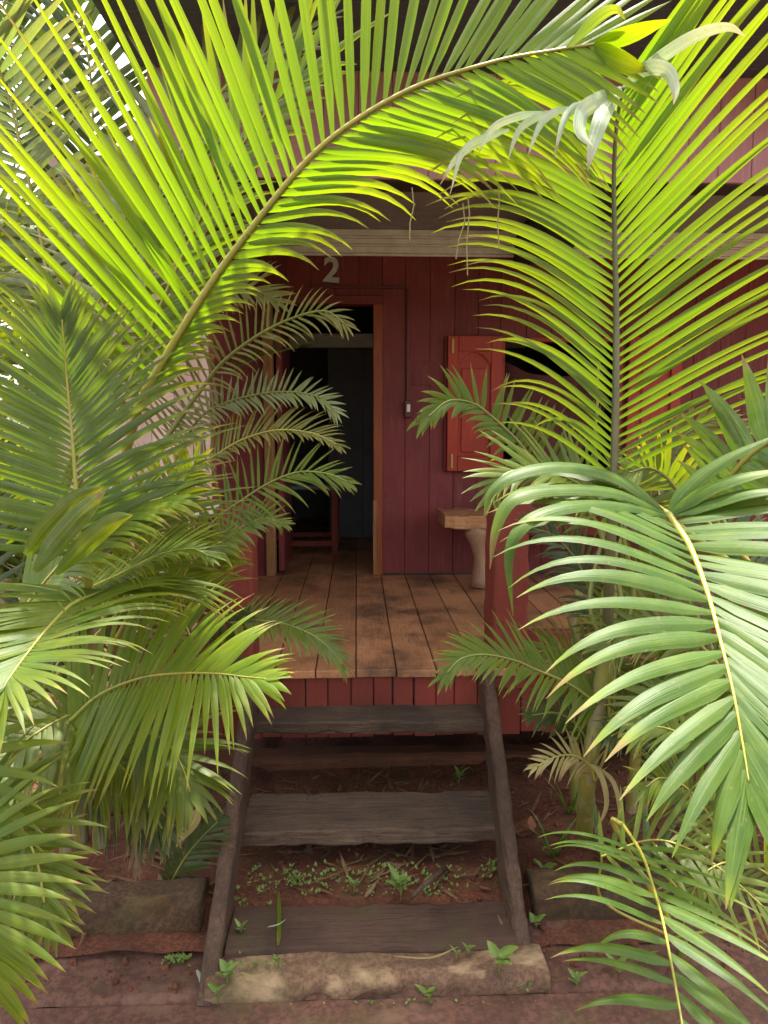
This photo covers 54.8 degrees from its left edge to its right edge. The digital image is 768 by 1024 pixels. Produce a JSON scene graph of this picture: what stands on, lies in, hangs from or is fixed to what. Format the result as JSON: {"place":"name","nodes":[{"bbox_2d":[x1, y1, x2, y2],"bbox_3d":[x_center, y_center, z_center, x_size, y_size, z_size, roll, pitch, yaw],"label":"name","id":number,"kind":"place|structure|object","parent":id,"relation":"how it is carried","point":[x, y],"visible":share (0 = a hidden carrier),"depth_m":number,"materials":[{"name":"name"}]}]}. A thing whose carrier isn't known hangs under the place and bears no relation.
{"place":"outdoors","nodes":[
{"label":"outdoors","id":0,"kind":"place"},
{"bbox_2d":[2,450,59,1008],"bbox_3d":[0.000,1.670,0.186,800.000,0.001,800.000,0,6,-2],"label":"ground","id":1,"kind":"structure","parent":0,"point":[42,1007],"depth_m":2.17,"materials":[{"name":"brown soil"}]},
{"bbox_2d":[0,309,30,477],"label":"background tree","id":2,"kind":"object","parent":1,"relation":"on","point":[18,383],"visible":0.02,"depth_m":7.79,"materials":[{"name":"green plant"}]},
{"bbox_2d":[4,225,43,380],"bbox_3d":[-2.461,-0.594,5.216,2.041,3.369,2.304,0,6,-2],"label":"background palm","id":3,"kind":"object","parent":1,"relation":"on","point":[32,227],"depth_m":4.89,"materials":[{"name":"plant"}]},
{"bbox_2d":[0,270,54,494],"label":"background tree","id":4,"kind":"object","parent":1,"relation":"on","point":[4,374],"depth_m":9.47,"materials":[{"name":"green plant"}]},
{"bbox_2d":[0,340,321,705],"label":"background palm","id":5,"kind":"object","parent":1,"relation":"on","point":[18,558],"visible":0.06,"depth_m":3.72,"materials":[{"name":"plant"}]},
{"bbox_2d":[197,654,529,1005],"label":"wooden steps","id":6,"kind":"structure","parent":1,"relation":"on","point":[341,819],"depth_m":2.71,"materials":[{"name":"brown wood"}]},
{"bbox_2d":[224,901,518,954],"bbox_3d":[-0.037,1.327,2.340,0.892,0.066,0.225,0,6,-2],"label":"step tread","id":7,"kind":"object","parent":6,"relation":"attached to","point":[421,928],"visible":0.79,"depth_m":2.31,"materials":[{"name":"brown wood"}]},
{"bbox_2d":[234,918,246,932],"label":"weed","id":8,"kind":"object","parent":7,"relation":"on","point":[240,925],"visible":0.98,"depth_m":2.29,"materials":[{"name":"green plant"}]},
{"bbox_2d":[277,891,280,945],"bbox_3d":[-0.332,1.282,2.345,0.014,0.017,0.241,-1,6,-8],"label":"fallen leaflet","id":9,"kind":"object","parent":7,"relation":"on","point":[278,918],"visible":1,"depth_m":2.35,"materials":[{"name":"green plant"}]},
{"bbox_2d":[497,914,504,927],"bbox_3d":[0.383,1.313,2.285,0.012,0.046,0.162,-1,7,-13],"label":"fallen leaflet","id":10,"kind":"object","parent":7,"relation":"on","point":[501,923],"visible":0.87,"depth_m":2.33,"materials":[{"name":"brown plant"}]},
{"bbox_2d":[204,943,549,1003],"bbox_3d":[-0.019,1.376,2.201,0.996,0.102,0.170,0,6,-2],"label":"kerb stone","id":11,"kind":"object","parent":1,"relation":"on","point":[342,975],"visible":0.7,"depth_m":2.15,"materials":[{"name":"beige stone"}]},
{"bbox_2d":[216,958,240,979],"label":"weed","id":12,"kind":"object","parent":11,"relation":"on","point":[226,967],"visible":1,"depth_m":2.12,"materials":[{"name":"green plant"}]},
{"bbox_2d":[241,972,265,976],"bbox_3d":[-0.376,1.326,2.125,0.074,0.006,0.026,0,6,-2],"label":"fallen leaflet","id":13,"kind":"object","parent":11,"relation":"on","point":[247,974],"visible":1,"depth_m":2.12,"materials":[{"name":"beige plant"}]},
{"bbox_2d":[272,954,281,968],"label":"weed","id":14,"kind":"object","parent":11,"relation":"on","point":[277,958],"visible":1,"depth_m":2.17,"materials":[{"name":"green plant"}]},
{"bbox_2d":[395,947,457,958],"bbox_3d":[0.127,1.312,2.194,0.196,0.013,0.031,-1,6,-7],"label":"fallen leaflet","id":15,"kind":"object","parent":11,"relation":"on","point":[426,957],"visible":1,"depth_m":2.19,"materials":[{"name":"brown plant"}]},
{"bbox_2d":[450,945,460,960],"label":"weed","id":16,"kind":"object","parent":11,"relation":"on","point":[457,952],"visible":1,"depth_m":2.20,"materials":[{"name":"green plant"}]},
{"bbox_2d":[462,942,474,954],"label":"weed","id":17,"kind":"object","parent":11,"relation":"on","point":[468,947],"visible":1,"depth_m":2.21,"materials":[{"name":"green plant"}]},
{"bbox_2d":[487,940,518,977],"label":"weed","id":18,"kind":"object","parent":11,"relation":"on","point":[503,954],"visible":1,"depth_m":2.13,"materials":[{"name":"green plant"}]},
{"bbox_2d":[46,0,767,738],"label":"wooden house","id":19,"kind":"structure","parent":1,"relation":"on","point":[390,582],"depth_m":4.79,"materials":[{"name":"red paint"}]},
{"bbox_2d":[275,308,293,570],"bbox_3d":[-0.697,-0.508,5.324,0.081,1.768,0.640,0,6,-2],"label":"door","id":20,"kind":"structure","parent":19,"relation":"in","point":[282,362],"depth_m":5.10,"materials":[{"name":"red paint"}]},
{"bbox_2d":[275,480,340,555],"bbox_3d":[-0.685,0.039,6.020,0.680,0.550,0.600,0,6,-2],"label":"wooden table","id":21,"kind":"object","parent":19,"relation":"on","point":[333,534],"visible":0.45,"depth_m":5.78,"materials":[{"name":"red paint"}]},
{"bbox_2d":[437,506,667,588],"bbox_3d":[1.142,0.227,4.746,1.565,0.482,0.473,0,6,-2],"label":"slab bench","id":22,"kind":"object","parent":19,"relation":"on","point":[471,522],"visible":0.23,"depth_m":4.53,"materials":[{"name":"brown wood"}]},
{"bbox_2d":[504,362,610,462],"bbox_3d":[1.176,-0.634,5.159,0.740,0.800,0.180,0,6,-2],"label":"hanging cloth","id":23,"kind":"object","parent":19,"relation":"hanging from","point":[519,393],"visible":0.35,"depth_m":5.16,"materials":[{"name":"black fabric"}]},
{"bbox_2d":[500,337,623,468],"bbox_3d":[1.180,-0.714,4.973,0.825,0.890,0.072,0,6,-2],"label":"window frame","id":24,"kind":"structure","parent":19,"relation":"in","point":[541,339],"depth_m":4.91,"materials":[{"name":"red wood"}]},
{"bbox_2d":[0,1,146,426],"label":"sky","id":25,"kind":"structure","parent":0,"point":[99,21],"materials":[{"name":"white"}]},
{"bbox_2d":[0,988,767,1023],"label":"path","id":26,"kind":"structure","parent":0,"point":[543,1009],"depth_m":2.07,"materials":[{"name":"brown soil"}]},
{"bbox_2d":[0,685,109,1023],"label":"areca palm","id":27,"kind":"object","parent":26,"relation":"on","point":[36,910],"visible":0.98,"depth_m":1.53,"materials":[{"name":"plant"}]},
{"bbox_2d":[207,983,224,1004],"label":"weed","id":28,"kind":"object","parent":26,"relation":"on","point":[213,987],"visible":1,"depth_m":2.09,"materials":[{"name":"green plant"}]},
{"bbox_2d":[161,855,535,1004],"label":"ground sprouts","id":29,"kind":"object","parent":26,"relation":"on","point":[182,957],"visible":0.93,"depth_m":2.53,"materials":[{"name":"green plant"}]},
{"bbox_2d":[414,984,435,1002],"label":"weed","id":30,"kind":"object","parent":26,"relation":"on","point":[429,991],"visible":1,"depth_m":2.10,"materials":[{"name":"green plant"}]},
{"bbox_2d":[0,917,767,1009],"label":"path edge","id":31,"kind":"object","parent":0,"point":[60,986],"visible":0.38,"depth_m":2.19,"materials":[{"name":"red concrete"}]},
{"bbox_2d":[196,970,200,981],"bbox_3d":[-0.542,1.367,2.180,0.012,0.004,0.063,-3,7,-27],"label":"litter scrap","id":32,"kind":"object","parent":31,"relation":"on","point":[198,973],"visible":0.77,"depth_m":2.19,"materials":[{"name":"silver plant"}]},
{"bbox_2d":[21,742,763,997],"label":"earth crumbs","id":33,"kind":"object","parent":31,"relation":"on","point":[297,895],"visible":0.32,"depth_m":2.61,"materials":[{"name":"brown soil"}]},
{"bbox_2d":[512,982,522,994],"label":"weed","id":34,"kind":"object","parent":31,"relation":"on","point":[519,984],"visible":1,"depth_m":2.14,"materials":[{"name":"green plant"}]},
{"bbox_2d":[530,912,545,926],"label":"weed","id":35,"kind":"object","parent":31,"relation":"on","point":[537,918],"visible":0.96,"depth_m":2.38,"materials":[{"name":"green plant"}]},
{"bbox_2d":[567,968,588,987],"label":"weed","id":36,"kind":"object","parent":31,"relation":"on","point":[577,975],"visible":1,"depth_m":2.16,"materials":[{"name":"green plant"}]},
{"bbox_2d":[605,953,626,972],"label":"weed","id":37,"kind":"object","parent":31,"relation":"on","point":[621,958],"visible":0.48,"depth_m":2.20,"materials":[{"name":"green plant"}]},
{"bbox_2d":[540,777,767,1023],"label":"areca palm","id":38,"kind":"object","parent":31,"relation":"on","point":[704,990],"visible":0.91,"depth_m":1.60,"materials":[{"name":"plant"}]},
{"bbox_2d":[6,573,767,958],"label":"garden soil","id":39,"kind":"structure","parent":0,"point":[590,931],"depth_m":2.71,"materials":[{"name":"brown soil"}]},
{"bbox_2d":[0,0,172,417],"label":"areca palm","id":40,"kind":"object","parent":39,"relation":"on","point":[37,33],"visible":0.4,"depth_m":2.86,"materials":[{"name":"plant"}]},
{"bbox_2d":[10,878,208,937],"bbox_3d":[-1.535,1.314,2.389,1.901,0.192,0.168,0,6,-2],"label":"kerb stone","id":41,"kind":"object","parent":39,"relation":"on","point":[172,906],"visible":0.53,"depth_m":2.35,"materials":[{"name":"brown stone"}]},
{"bbox_2d":[0,277,295,872],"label":"areca palm","id":42,"kind":"object","parent":39,"relation":"on","point":[73,529],"visible":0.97,"depth_m":1.84,"materials":[{"name":"plant"}]},
{"bbox_2d":[157,802,235,879],"bbox_3d":[-0.617,1.110,2.451,0.296,0.322,0.035,1,6,12],"label":"palm seedling","id":43,"kind":"object","parent":39,"relation":"on","point":[195,837],"visible":0.81,"depth_m":2.46,"materials":[{"name":"green plant"}]},
{"bbox_2d":[91,252,361,819],"bbox_3d":[-0.562,0.174,2.647,1.117,2.270,0.439,3,7,26],"label":"areca palm","id":44,"kind":"object","parent":39,"relation":"on","point":[322,643],"visible":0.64,"depth_m":2.49,"materials":[{"name":"plant"}]},
{"bbox_2d":[0,0,670,849],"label":"areca palm","id":45,"kind":"object","parent":39,"relation":"on","point":[150,226],"visible":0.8,"depth_m":1.82,"materials":[{"name":"plant"}]},
{"bbox_2d":[123,824,145,880],"bbox_3d":[-0.754,0.972,2.261,0.069,0.259,0.117,0,6,-2],"label":"dead palm leaf","id":46,"kind":"object","parent":45,"relation":"hanging from","point":[136,872],"visible":0.36,"depth_m":2.24,"materials":[{"name":"brown plant"}]},
{"bbox_2d":[160,809,200,864],"bbox_3d":[-0.630,1.006,2.290,0.125,0.151,0.061,-1,6,-12],"label":"dead palm leaf","id":47,"kind":"object","parent":45,"relation":"attached to","point":[196,817],"visible":0.35,"depth_m":2.30,"materials":[{"name":"beige plant"}]},
{"bbox_2d":[347,875,359,892],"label":"weed","id":48,"kind":"object","parent":39,"relation":"on","point":[354,882],"visible":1,"depth_m":2.48,"materials":[{"name":"green plant"}]},
{"bbox_2d":[192,743,561,771],"bbox_3d":[-0.024,1.170,3.451,1.700,0.146,0.152,0,6,-2],"label":"timber sleeper","id":49,"kind":"object","parent":39,"relation":"on","point":[328,757],"visible":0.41,"depth_m":3.40,"materials":[{"name":"brown wood"}]},
{"bbox_2d":[385,862,410,902],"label":"weed","id":50,"kind":"object","parent":39,"relation":"on","point":[397,880],"visible":1,"depth_m":2.45,"materials":[{"name":"green plant"}]},
{"bbox_2d":[35,738,763,943],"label":"leaf litter","id":51,"kind":"object","parent":39,"relation":"on","point":[344,864],"visible":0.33,"depth_m":2.73,"materials":[{"name":"brown plant"}]},
{"bbox_2d":[407,865,447,901],"bbox_3d":[0.164,1.234,2.489,0.060,0.074,0.215,5,8,39],"label":"twig","id":52,"kind":"object","parent":39,"relation":"on","point":[431,879],"visible":1,"depth_m":2.43,"materials":[{"name":"brown wood"}]},
{"bbox_2d":[454,765,469,784],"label":"weed","id":53,"kind":"object","parent":39,"relation":"on","point":[458,773],"visible":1,"depth_m":3.23,"materials":[{"name":"green plant"}]},
{"bbox_2d":[514,815,535,836],"bbox_3d":[0.533,1.195,2.811,0.083,0.078,0.066,2,7,20],"label":"broken brick","id":54,"kind":"object","parent":39,"relation":"on","point":[521,830],"visible":0.96,"depth_m":2.79,"materials":[{"name":"brown brick"}]},
{"bbox_2d":[534,859,556,867],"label":"weed","id":55,"kind":"object","parent":39,"relation":"on","point":[549,864],"visible":0.38,"depth_m":2.56,"materials":[{"name":"green plant"}]},
{"bbox_2d":[522,809,576,856],"bbox_3d":[0.604,1.162,2.604,0.239,0.174,0.180,0,6,-2],"label":"strap leaf plant","id":56,"kind":"object","parent":39,"relation":"on","point":[556,851],"visible":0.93,"depth_m":2.65,"materials":[{"name":"green plant"}]},
{"bbox_2d":[545,768,577,813],"bbox_3d":[0.703,1.100,2.873,0.205,0.239,0.140,2,7,18],"label":"strap leaf plant","id":57,"kind":"object","parent":39,"relation":"on","point":[572,805],"visible":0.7,"depth_m":2.91,"materials":[{"name":"green plant"}]},
{"bbox_2d":[407,0,767,848],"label":"areca palm","id":58,"kind":"object","parent":39,"relation":"on","point":[673,48],"visible":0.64,"depth_m":1.96,"materials":[{"name":"plant"}]},
{"bbox_2d":[567,803,652,857],"bbox_3d":[0.808,1.121,2.599,0.290,0.256,0.321,4,7,31],"label":"strap leaf plant","id":59,"kind":"object","parent":39,"relation":"on","point":[628,822],"visible":0.23,"depth_m":2.67,"materials":[{"name":"green plant"}]},
{"bbox_2d":[484,354,767,907],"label":"areca palm","id":60,"kind":"object","parent":39,"relation":"on","point":[730,789],"visible":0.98,"depth_m":1.30,"materials":[{"name":"plant"}]},
{"bbox_2d":[525,862,767,921],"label":"kerb stone","id":61,"kind":"object","parent":39,"relation":"on","point":[540,889],"visible":0.28,"depth_m":2.42,"materials":[{"name":"grey stone"}]},
{"bbox_2d":[610,796,695,866],"bbox_3d":[0.978,1.130,2.546,0.268,0.252,0.376,5,8,40],"label":"strap leaf plant","id":62,"kind":"object","parent":39,"relation":"on","point":[666,835],"visible":0.27,"depth_m":2.60,"materials":[{"name":"green plant"}]}
]}

